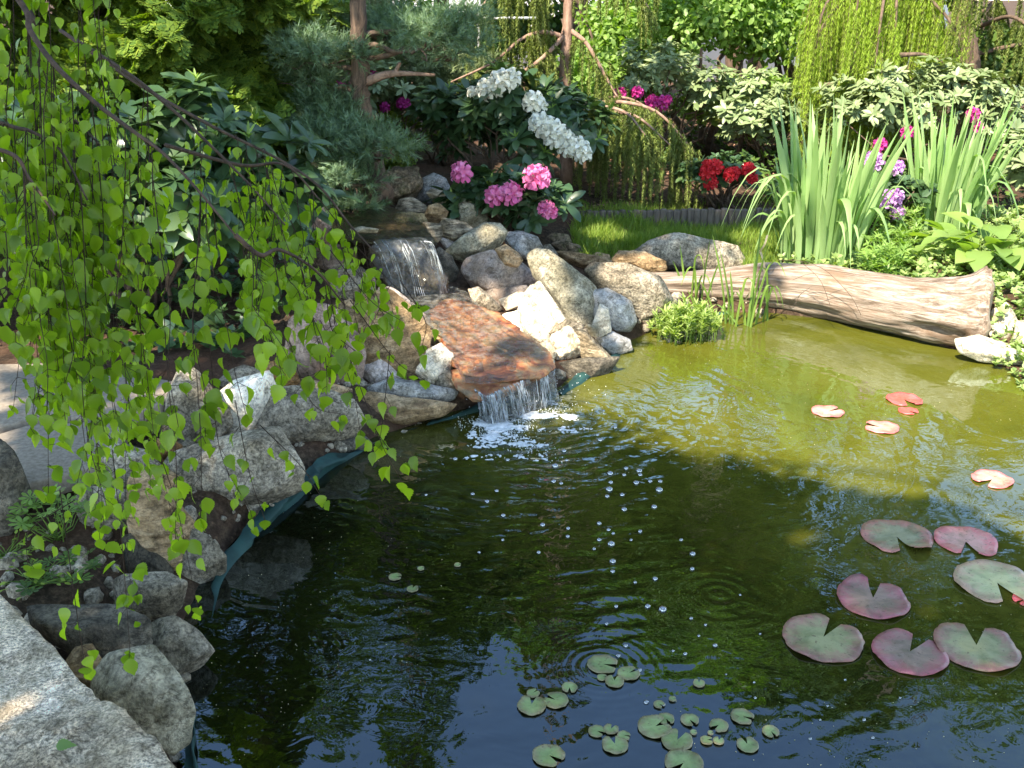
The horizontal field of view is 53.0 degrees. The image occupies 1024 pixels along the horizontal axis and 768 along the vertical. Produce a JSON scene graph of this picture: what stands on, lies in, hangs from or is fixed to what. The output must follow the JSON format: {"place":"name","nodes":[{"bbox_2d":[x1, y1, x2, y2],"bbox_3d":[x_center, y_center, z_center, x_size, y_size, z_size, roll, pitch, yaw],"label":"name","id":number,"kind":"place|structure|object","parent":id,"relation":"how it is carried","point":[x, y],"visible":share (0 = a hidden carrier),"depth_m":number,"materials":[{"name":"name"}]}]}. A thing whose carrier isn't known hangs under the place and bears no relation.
{"place":"outdoors","nodes":[
{"label":"outdoors","id":0,"kind":"place"},
{"bbox_2d":[0,0,1023,767],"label":"ground","id":1,"kind":"structure","parent":0,"point":[226,532],"depth_m":4.72,"materials":[{"name":"soil"}]},
{"bbox_2d":[0,439,32,536],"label":"rock","id":2,"kind":"object","parent":1,"relation":"on","point":[14,483],"visible":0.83,"depth_m":3.09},
{"bbox_2d":[6,474,92,542],"bbox_3d":[-1.385,0.389,3.087,0.260,0.169,0.262,0,21,0],"label":"cranesbill","id":3,"kind":"object","parent":1,"relation":"on","point":[24,522],"visible":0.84,"depth_m":3.09,"materials":[{"name":"green plant"}]},
{"bbox_2d":[14,547,102,595],"bbox_3d":[-1.284,0.531,2.916,0.238,0.053,0.229,-9,23,-21],"label":"cranesbill","id":4,"kind":"object","parent":1,"relation":"on","point":[67,578],"visible":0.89,"depth_m":2.90,"materials":[{"name":"green plant"}]},
{"bbox_2d":[0,422,127,500],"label":"paving slab","id":5,"kind":"structure","parent":1,"relation":"on","point":[33,460],"depth_m":3.41,"materials":[{"name":"stone"}]},
{"bbox_2d":[0,0,166,118],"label":"cypress tree","id":6,"kind":"object","parent":1,"relation":"on","point":[19,26],"visible":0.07,"depth_m":5.88,"materials":[{"name":"green plant"}]},
{"bbox_2d":[66,643,101,687],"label":"rock","id":7,"kind":"object","parent":1,"relation":"on","point":[74,659],"visible":0.34,"depth_m":2.50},
{"bbox_2d":[0,363,171,433],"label":"paving slab","id":8,"kind":"structure","parent":1,"relation":"on","point":[8,377],"depth_m":3.87,"materials":[{"name":"stone"}]},
{"bbox_2d":[0,595,175,767],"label":"rock","id":9,"kind":"object","parent":1,"relation":"on","point":[49,700],"visible":1,"depth_m":2.09,"materials":[{"name":"stone"}]},
{"bbox_2d":[27,603,151,658],"bbox_3d":[-1.091,0.645,2.653,0.339,0.151,0.192,0,21,0],"label":"rock","id":10,"kind":"object","parent":1,"relation":"on","point":[100,631],"visible":0.69,"depth_m":2.60,"materials":[{"name":"stone"}]},
{"bbox_2d":[71,486,126,528],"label":"rock","id":11,"kind":"object","parent":1,"relation":"on","point":[92,520],"visible":0.38,"depth_m":3.18,"materials":[{"name":"grey stone"}]},
{"bbox_2d":[93,442,159,488],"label":"rock","id":12,"kind":"object","parent":1,"relation":"on","point":[134,455],"visible":0.22,"depth_m":3.36,"materials":[{"name":"grey stone"}]},
{"bbox_2d":[122,533,173,573],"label":"rock","id":13,"kind":"object","parent":1,"relation":"on","point":[152,560],"visible":0.52,"depth_m":3.09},
{"bbox_2d":[113,571,187,619],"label":"rock","id":14,"kind":"object","parent":1,"relation":"on","point":[163,593],"visible":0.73,"depth_m":2.91,"materials":[{"name":"grey stone"}]},
{"bbox_2d":[126,470,194,570],"bbox_3d":[-1.080,0.432,3.164,0.209,0.309,0.184,0,21,0],"label":"rock","id":15,"kind":"object","parent":1,"relation":"on","point":[149,532],"visible":0.55,"depth_m":3.10,"materials":[{"name":"stone"}]},
{"bbox_2d":[0,69,361,318],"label":"rhododendron","id":16,"kind":"object","parent":1,"relation":"on","point":[169,126],"visible":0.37,"depth_m":4.54,"materials":[{"name":"green plant"}]},
{"bbox_2d":[158,368,233,442],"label":"rock","id":17,"kind":"object","parent":1,"relation":"on","point":[186,404],"visible":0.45,"depth_m":3.84,"materials":[{"name":"grey stone"}]},
{"bbox_2d":[181,528,226,583],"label":"rock","id":18,"kind":"object","parent":1,"relation":"on","point":[214,556],"visible":0.72,"depth_m":3.14,"materials":[{"name":"grey stone"}]},
{"bbox_2d":[0,0,417,240],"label":"cypress tree","id":19,"kind":"object","parent":1,"relation":"on","point":[222,39],"visible":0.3,"depth_m":5.80,"materials":[{"name":"green plant"}]},
{"bbox_2d":[68,159,359,357],"bbox_3d":[-1.772,-1.252,6.793,1.625,0.490,5.408,0,21,0],"label":"ground cover","id":20,"kind":"object","parent":1,"relation":"on","point":[211,320],"visible":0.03,"depth_m":4.80,"materials":[{"name":"green plant"}]},
{"bbox_2d":[0,0,438,679],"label":"birch tree","id":21,"kind":"object","parent":1,"relation":"on","point":[58,214],"visible":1,"depth_m":2.08,"materials":[{"name":"green plant"}]},
{"bbox_2d":[164,426,305,504],"bbox_3d":[-0.955,0.279,3.497,0.515,0.249,0.193,3,21,7],"label":"rock","id":22,"kind":"object","parent":1,"relation":"on","point":[272,482],"visible":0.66,"depth_m":3.43,"materials":[{"name":"grey stone"}]},
{"bbox_2d":[170,0,439,153],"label":"cypress tree","id":23,"kind":"object","parent":1,"relation":"on","point":[409,124],"visible":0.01,"depth_m":8.75,"materials":[{"name":"plant"}]},
{"bbox_2d":[254,385,364,442],"bbox_3d":[-0.786,0.120,3.996,0.434,0.214,0.166,0,21,0],"label":"rock","id":24,"kind":"object","parent":1,"relation":"on","point":[286,415],"visible":0.65,"depth_m":3.95,"materials":[{"name":"grey stone"}]},
{"bbox_2d":[330,264,375,299],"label":"rock","id":25,"kind":"object","parent":1,"relation":"on","point":[349,290],"visible":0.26,"depth_m":4.96,"materials":[{"name":"grey stone"}]},
{"bbox_2d":[184,392,555,767],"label":"pond liner","id":26,"kind":"object","parent":1,"relation":"on","point":[320,467],"visible":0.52,"depth_m":3.54,"materials":[{"name":"teal plastic"}]},
{"bbox_2d":[151,615,214,674],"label":"rock","id":27,"kind":"object","parent":26,"relation":"on","point":[182,645],"visible":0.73,"depth_m":2.71,"materials":[{"name":"grey stone"}]},
{"bbox_2d":[234,0,516,107],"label":"juniper","id":28,"kind":"object","parent":1,"relation":"on","point":[441,72],"visible":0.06,"depth_m":7.89,"materials":[{"name":"green plant"}]},
{"bbox_2d":[0,292,763,762],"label":"gravel","id":29,"kind":"structure","parent":1,"relation":"on","point":[90,594],"depth_m":3.02,"materials":[{"name":"grey stone"}]},
{"bbox_2d":[90,644,195,755],"bbox_3d":[-0.857,0.723,2.389,0.232,0.225,0.177,19,28,40],"label":"rock","id":30,"kind":"object","parent":29,"relation":"on","point":[153,696],"visible":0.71,"depth_m":2.34,"materials":[{"name":"stone"}]},
{"bbox_2d":[220,370,275,435],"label":"rock","id":31,"kind":"object","parent":29,"relation":"on","point":[258,384],"visible":0.44,"depth_m":3.94,"materials":[{"name":"white stone"}]},
{"bbox_2d":[285,303,365,383],"bbox_3d":[-0.804,-0.167,4.426,0.357,0.354,0.158,0,21,0],"label":"rock","id":32,"kind":"object","parent":29,"relation":"on","point":[302,354],"visible":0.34,"depth_m":4.39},
{"bbox_2d":[451,369,535,402],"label":"rock","id":33,"kind":"object","parent":29,"relation":"on","point":[463,386],"visible":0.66,"depth_m":4.34,"materials":[{"name":"stone"}]},
{"bbox_2d":[440,325,555,382],"bbox_3d":[-0.069,-0.135,4.598,0.521,0.108,0.535,0,21,0],"label":"rock","id":34,"kind":"object","parent":33,"relation":"on","point":[509,365],"visible":0.98,"depth_m":4.53,"materials":[{"name":"stone"}]},
{"bbox_2d":[429,297,520,335],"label":"rock","id":35,"kind":"object","parent":34,"relation":"on","point":[484,316],"visible":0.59,"depth_m":4.94,"materials":[{"name":"stone"}]},
{"bbox_2d":[363,359,401,382],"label":"rock","id":36,"kind":"object","parent":1,"relation":"on","point":[375,371],"visible":0.54,"depth_m":4.47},
{"bbox_2d":[260,0,506,223],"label":"juniper","id":37,"kind":"object","parent":1,"relation":"on","point":[355,127],"visible":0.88,"depth_m":5.86,"materials":[{"name":"green plant"}]},
{"bbox_2d":[332,205,434,243],"bbox_3d":[-0.747,-0.866,5.683,0.544,0.077,1.115,-6,22,-16],"label":"stream bed","id":38,"kind":"object","parent":1,"relation":"on","point":[416,231],"visible":0.62,"depth_m":5.67,"materials":[{"name":"stone"}]},
{"bbox_2d":[351,287,432,379],"bbox_3d":[-0.544,-0.202,4.556,0.335,0.430,0.232,8,22,20],"label":"rock","id":39,"kind":"object","parent":1,"relation":"on","point":[405,352],"visible":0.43,"depth_m":4.51,"materials":[{"name":"stone"}]},
{"bbox_2d":[333,60,456,163],"bbox_3d":[-1.062,-2.202,8.016,1.687,0.982,0.945,0,21,0],"label":"rhododendron","id":40,"kind":"object","parent":1,"relation":"on","point":[388,89],"visible":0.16,"depth_m":7.70,"materials":[{"name":"green plant"}]},
{"bbox_2d":[386,166,422,204],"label":"rock","id":41,"kind":"object","parent":1,"relation":"on","point":[408,182],"visible":0.62,"depth_m":6.33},
{"bbox_2d":[368,238,448,308],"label":"waterfall","id":42,"kind":"structure","parent":1,"relation":"on","point":[426,273],"depth_m":5.23,"materials":[{"name":"liquid"}]},
{"bbox_2d":[361,391,456,424],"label":"rock","id":43,"kind":"object","parent":1,"relation":"on","point":[410,410],"visible":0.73,"depth_m":4.25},
{"bbox_2d":[366,378,457,401],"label":"rock","id":44,"kind":"object","parent":1,"relation":"on","point":[405,388],"visible":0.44,"depth_m":4.34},
{"bbox_2d":[379,47,484,165],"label":"rhododendron","id":45,"kind":"object","parent":1,"relation":"on","point":[437,150],"visible":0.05,"depth_m":8.23,"materials":[{"name":"green plant"}]},
{"bbox_2d":[415,343,453,384],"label":"rock","id":46,"kind":"object","parent":1,"relation":"on","point":[440,356],"visible":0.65,"depth_m":4.47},
{"bbox_2d":[440,238,453,249],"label":"rock","id":47,"kind":"object","parent":1,"relation":"on","point":[446,243],"visible":0.63,"depth_m":5.76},
{"bbox_2d":[440,218,472,241],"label":"rock","id":48,"kind":"object","parent":47,"relation":"on","point":[454,230],"visible":0.71,"depth_m":5.74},
{"bbox_2d":[455,200,487,227],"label":"rock","id":49,"kind":"object","parent":1,"relation":"on","point":[468,216],"visible":0.61,"depth_m":6.09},
{"bbox_2d":[445,222,507,262],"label":"rock","id":50,"kind":"object","parent":1,"relation":"on","point":[484,236],"visible":0.83,"depth_m":5.65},
{"bbox_2d":[460,250,536,290],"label":"rock","id":51,"kind":"object","parent":1,"relation":"on","point":[487,270],"visible":0.66,"depth_m":5.47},
{"bbox_2d":[423,154,589,233],"bbox_3d":[-0.045,-1.143,6.243,1.047,0.509,0.726,0,21,0],"label":"rhododendron","id":52,"kind":"object","parent":1,"relation":"on","point":[528,195],"visible":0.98,"depth_m":6.04,"materials":[{"name":"green plant"}]},
{"bbox_2d":[402,60,622,176],"bbox_3d":[0.039,-1.688,6.910,1.421,0.951,1.018,10,23,25],"label":"rhododendron","id":53,"kind":"object","parent":1,"relation":"on","point":[499,109],"visible":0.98,"depth_m":6.62,"materials":[{"name":"green plant"}]},
{"bbox_2d":[451,0,594,89],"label":"shrub","id":54,"kind":"object","parent":1,"relation":"on","point":[555,22],"visible":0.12,"depth_m":10.52,"materials":[{"name":"green plant"}]},
{"bbox_2d":[504,231,542,259],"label":"rock","id":55,"kind":"object","parent":1,"relation":"on","point":[523,244],"visible":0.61,"depth_m":5.93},
{"bbox_2d":[517,281,555,342],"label":"rock","id":56,"kind":"object","parent":1,"relation":"on","point":[536,321],"visible":0.52,"depth_m":5.11,"materials":[{"name":"white stone"}]},
{"bbox_2d":[165,0,948,81],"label":"house","id":57,"kind":"structure","parent":1,"relation":"on","point":[712,55],"depth_m":16.71,"materials":[{"name":"tile"}]},
{"bbox_2d":[527,248,596,326],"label":"rock","id":58,"kind":"object","parent":1,"relation":"on","point":[570,289],"visible":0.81,"depth_m":5.30,"materials":[{"name":"stone"}]},
{"bbox_2d":[550,326,580,359],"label":"rock","id":59,"kind":"object","parent":1,"relation":"on","point":[565,341],"visible":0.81,"depth_m":4.87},
{"bbox_2d":[448,0,700,208],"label":"weeping spruce","id":60,"kind":"object","parent":1,"relation":"on","point":[639,129],"visible":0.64,"depth_m":7.39,"materials":[{"name":"green plant"}]},
{"bbox_2d":[556,251,611,268],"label":"rock","id":61,"kind":"object","parent":1,"relation":"on","point":[582,260],"visible":0.76,"depth_m":6.13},
{"bbox_2d":[545,38,660,133],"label":"shrub","id":62,"kind":"object","parent":1,"relation":"on","point":[603,58],"visible":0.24,"depth_m":8.76,"materials":[{"name":"green plant"}]},
{"bbox_2d":[593,287,636,331],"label":"rock","id":63,"kind":"object","parent":1,"relation":"on","point":[622,314],"visible":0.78,"depth_m":5.28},
{"bbox_2d":[600,331,632,354],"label":"rock","id":64,"kind":"object","parent":1,"relation":"on","point":[613,342],"visible":0.77,"depth_m":5.11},
{"bbox_2d":[561,0,692,138],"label":"shrub","id":65,"kind":"object","parent":1,"relation":"on","point":[604,32],"visible":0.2,"depth_m":9.43,"materials":[{"name":"green plant"}]},
{"bbox_2d":[584,262,673,319],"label":"rock","id":66,"kind":"object","parent":1,"relation":"on","point":[645,292],"visible":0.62,"depth_m":5.36,"materials":[{"name":"grey stone"}]},
{"bbox_2d":[612,250,667,271],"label":"rock","id":67,"kind":"object","parent":1,"relation":"on","point":[646,261],"visible":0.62,"depth_m":5.83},
{"bbox_2d":[558,312,723,394],"bbox_3d":[0.699,-0.176,5.292,0.272,0.136,1.713,18,27,39],"label":"pond liner","id":68,"kind":"object","parent":1,"relation":"on","point":[575,380],"visible":0.2,"depth_m":4.74,"materials":[{"name":"teal plastic"}]},
{"bbox_2d":[559,356,619,378],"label":"rock","id":69,"kind":"object","parent":68,"relation":"on","point":[591,367],"visible":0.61,"depth_m":4.82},
{"bbox_2d":[571,36,750,163],"bbox_3d":[1.307,-2.389,8.692,1.747,1.049,0.881,0,21,0],"label":"rhododendron","id":70,"kind":"object","parent":1,"relation":"on","point":[654,69],"visible":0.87,"depth_m":8.44,"materials":[{"name":"green plant"}]},
{"bbox_2d":[579,207,775,228],"bbox_3d":[1.103,-1.104,7.014,1.403,0.194,0.050,-1,21,-3],"label":"wooden edging","id":71,"kind":"object","parent":1,"relation":"on","point":[705,216],"visible":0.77,"depth_m":6.99,"materials":[{"name":"grey wood"}]},
{"bbox_2d":[635,232,744,271],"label":"rock","id":72,"kind":"object","parent":1,"relation":"on","point":[666,247],"visible":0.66,"depth_m":6.09,"materials":[{"name":"grey stone"}]},
{"bbox_2d":[616,0,809,151],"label":"shrub","id":73,"kind":"object","parent":1,"relation":"on","point":[759,28],"visible":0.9,"depth_m":8.82,"materials":[{"name":"green plant"}]},
{"bbox_2d":[668,150,771,208],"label":"azalea","id":74,"kind":"object","parent":1,"relation":"on","point":[722,169],"visible":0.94,"depth_m":7.37,"materials":[{"name":"red plant"}]},
{"bbox_2d":[672,66,815,160],"bbox_3d":[2.059,-2.310,8.875,1.317,0.863,0.789,-9,23,-22],"label":"shrub","id":75,"kind":"object","parent":1,"relation":"on","point":[714,123],"visible":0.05,"depth_m":8.78,"materials":[{"name":"green plant"}]},
{"bbox_2d":[702,64,833,173],"bbox_3d":[2.177,-2.170,8.456,1.190,0.879,0.925,0,21,0],"label":"rhododendron","id":76,"kind":"object","parent":1,"relation":"on","point":[751,116],"visible":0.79,"depth_m":8.26,"materials":[{"name":"green plant"}]},
{"bbox_2d":[769,0,845,143],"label":"shrub","id":77,"kind":"object","parent":1,"relation":"on","point":[786,46],"visible":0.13,"depth_m":9.05,"materials":[{"name":"green plant"}]},
{"bbox_2d":[723,95,922,267],"bbox_3d":[1.824,-1.176,6.009,1.046,0.965,0.991,20,28,41],"label":"iris","id":78,"kind":"object","parent":1,"relation":"on","point":[821,215],"visible":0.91,"depth_m":5.93,"materials":[{"name":"green plant"}]},
{"bbox_2d":[652,262,994,346],"bbox_3d":[1.613,-0.524,5.611,1.888,0.467,0.554,11,23,26],"label":"log","id":79,"kind":"object","parent":1,"relation":"on","point":[944,311],"visible":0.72,"depth_m":5.36,"materials":[{"name":"brown wood"}]},
{"bbox_2d":[705,114,1023,200],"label":"shrub","id":80,"kind":"object","parent":1,"relation":"on","point":[755,157],"visible":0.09,"depth_m":8.46,"materials":[{"name":"green plant"}]},
{"bbox_2d":[779,0,977,170],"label":"weeping larch","id":81,"kind":"object","parent":1,"relation":"on","point":[862,36],"visible":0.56,"depth_m":7.93,"materials":[{"name":"green plant"}]},
{"bbox_2d":[853,201,929,274],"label":"ground cover","id":82,"kind":"object","parent":1,"relation":"on","point":[886,247],"visible":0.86,"depth_m":5.91,"materials":[{"name":"green plant"}]},
{"bbox_2d":[849,151,939,247],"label":"flowering plant","id":83,"kind":"object","parent":1,"relation":"on","point":[898,197],"visible":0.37,"depth_m":6.28,"materials":[{"name":"purple plant"}]},
{"bbox_2d":[777,197,1023,358],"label":"ground cover","id":84,"kind":"object","parent":1,"relation":"on","point":[1010,278],"visible":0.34,"depth_m":5.80,"materials":[{"name":"green plant"}]},
{"bbox_2d":[805,54,1023,170],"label":"rhododendron","id":85,"kind":"object","parent":1,"relation":"on","point":[890,104],"visible":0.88,"depth_m":7.60,"materials":[{"name":"green plant"}]},
{"bbox_2d":[853,0,1023,144],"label":"weeping spruce","id":86,"kind":"object","parent":1,"relation":"on","point":[999,6],"visible":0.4,"depth_m":8.32,"materials":[{"name":"green plant"}]},
{"bbox_2d":[889,85,1023,242],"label":"iris","id":87,"kind":"object","parent":1,"relation":"on","point":[962,181],"visible":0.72,"depth_m":6.33,"materials":[{"name":"green plant"}]},
{"bbox_2d":[895,211,1023,271],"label":"broad leaved plant","id":88,"kind":"object","parent":1,"relation":"on","point":[977,260],"visible":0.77,"depth_m":5.75,"materials":[{"name":"green plant"}]},
{"bbox_2d":[934,15,1023,149],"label":"shrub","id":89,"kind":"object","parent":1,"relation":"on","point":[989,63],"visible":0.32,"depth_m":8.65,"materials":[{"name":"green plant"}]},
{"bbox_2d":[954,335,1023,364],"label":"rock","id":90,"kind":"object","parent":1,"relation":"on","point":[981,348],"visible":0.9,"depth_m":4.96,"materials":[{"name":"white stone"}]},
{"bbox_2d":[988,302,1017,337],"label":"rock","id":91,"kind":"object","parent":1,"relation":"on","point":[1007,320],"visible":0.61,"depth_m":5.17,"materials":[{"name":"white stone"}]},
{"bbox_2d":[996,129,1023,190],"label":"rhododendron","id":92,"kind":"object","parent":1,"relation":"on","point":[1015,172],"visible":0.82,"depth_m":6.86,"materials":[{"name":"green plant"}]},
{"bbox_2d":[177,312,1023,767],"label":"pond water","id":93,"kind":"structure","parent":0,"point":[529,590],"depth_m":3.19,"materials":[{"name":"liquid"}]},
{"bbox_2d":[474,375,554,423],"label":"waterfall","id":94,"kind":"structure","parent":93,"relation":"on","point":[494,402],"depth_m":4.33,"materials":[{"name":"liquid"}]},
{"bbox_2d":[458,400,592,462],"bbox_3d":[0.099,0.182,4.261,0.677,0.014,0.667,0,21,0],"label":"foam","id":95,"kind":"object","parent":93,"relation":"on","point":[497,429],"visible":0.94,"depth_m":4.25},
{"bbox_2d":[532,744,564,766],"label":"lily pad","id":96,"kind":"object","parent":93,"relation":"on","point":[542,754],"visible":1,"depth_m":2.44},
{"bbox_2d":[573,329,615,366],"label":"rock","id":97,"kind":"object","parent":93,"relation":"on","point":[591,346],"visible":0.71,"depth_m":4.87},
{"bbox_2d":[638,714,671,738],"bbox_3d":[0.352,0.844,2.531,0.084,0.008,0.085,0,21,0],"label":"lily pad","id":98,"kind":"object","parent":93,"relation":"on","point":[647,726],"visible":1,"depth_m":2.53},
{"bbox_2d":[646,292,722,346],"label":"marsh plant","id":99,"kind":"object","parent":93,"relation":"in","point":[684,318],"visible":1,"depth_m":5.28,"materials":[{"name":"green plant"}]},
{"bbox_2d":[665,748,703,767],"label":"lily pad","id":100,"kind":"object","parent":93,"relation":"on","point":[686,758],"visible":1,"depth_m":2.42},
{"bbox_2d":[673,220,784,326],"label":"reeds","id":101,"kind":"object","parent":93,"relation":"in","point":[752,309],"visible":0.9,"depth_m":5.55,"materials":[{"name":"green plant"}]},
{"bbox_2d":[782,613,864,662],"bbox_3d":[0.871,0.709,2.877,0.223,0.013,0.226,0,21,0],"label":"lily pad","id":102,"kind":"object","parent":93,"relation":"on","point":[803,634],"visible":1,"depth_m":2.87,"materials":[{"name":"plant"}]},
{"bbox_2d":[837,573,910,618],"bbox_3d":[1.075,0.632,3.059,0.207,0.025,0.217,0,21,0],"label":"lily pad","id":103,"kind":"object","parent":93,"relation":"on","point":[886,601],"visible":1,"depth_m":3.06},
{"bbox_2d":[860,519,932,552],"bbox_3d":[1.279,0.496,3.410,0.233,0.030,0.225,0,21,0],"label":"lily pad","id":104,"kind":"object","parent":93,"relation":"on","point":[882,535],"visible":1,"depth_m":3.42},
{"bbox_2d":[871,628,948,675],"bbox_3d":[1.087,0.735,2.809,0.200,0.013,0.195,16,26,36],"label":"lily pad","id":105,"kind":"object","parent":93,"relation":"on","point":[891,648],"visible":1,"depth_m":2.80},
{"bbox_2d":[934,526,997,555],"bbox_3d":[1.496,0.515,3.384,0.201,0.013,0.197,0,21,0],"label":"lily pad","id":106,"kind":"object","parent":93,"relation":"on","point":[954,539],"visible":1,"depth_m":3.39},
{"bbox_2d":[933,622,1021,671],"bbox_3d":[1.284,0.723,2.840,0.222,0.013,0.232,0,21,0],"label":"lily pad","id":107,"kind":"object","parent":93,"relation":"on","point":[994,650],"visible":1,"depth_m":2.83,"materials":[{"name":"plant"}]},
{"bbox_2d":[953,559,1023,602],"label":"lily pad","id":108,"kind":"object","parent":93,"relation":"on","point":[980,578],"visible":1,"depth_m":3.16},
{"bbox_2d":[971,469,1013,487],"bbox_3d":[1.785,0.351,3.813,0.142,0.011,0.143,-17,27,-37],"label":"lily pad","id":109,"kind":"object","parent":93,"relation":"on","point":[1000,479],"visible":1,"depth_m":3.81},
{"bbox_2d":[568,199,783,264],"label":"grass","id":110,"kind":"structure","parent":0,"point":[598,230],"depth_m":6.71,"materials":[{"name":"plant"}]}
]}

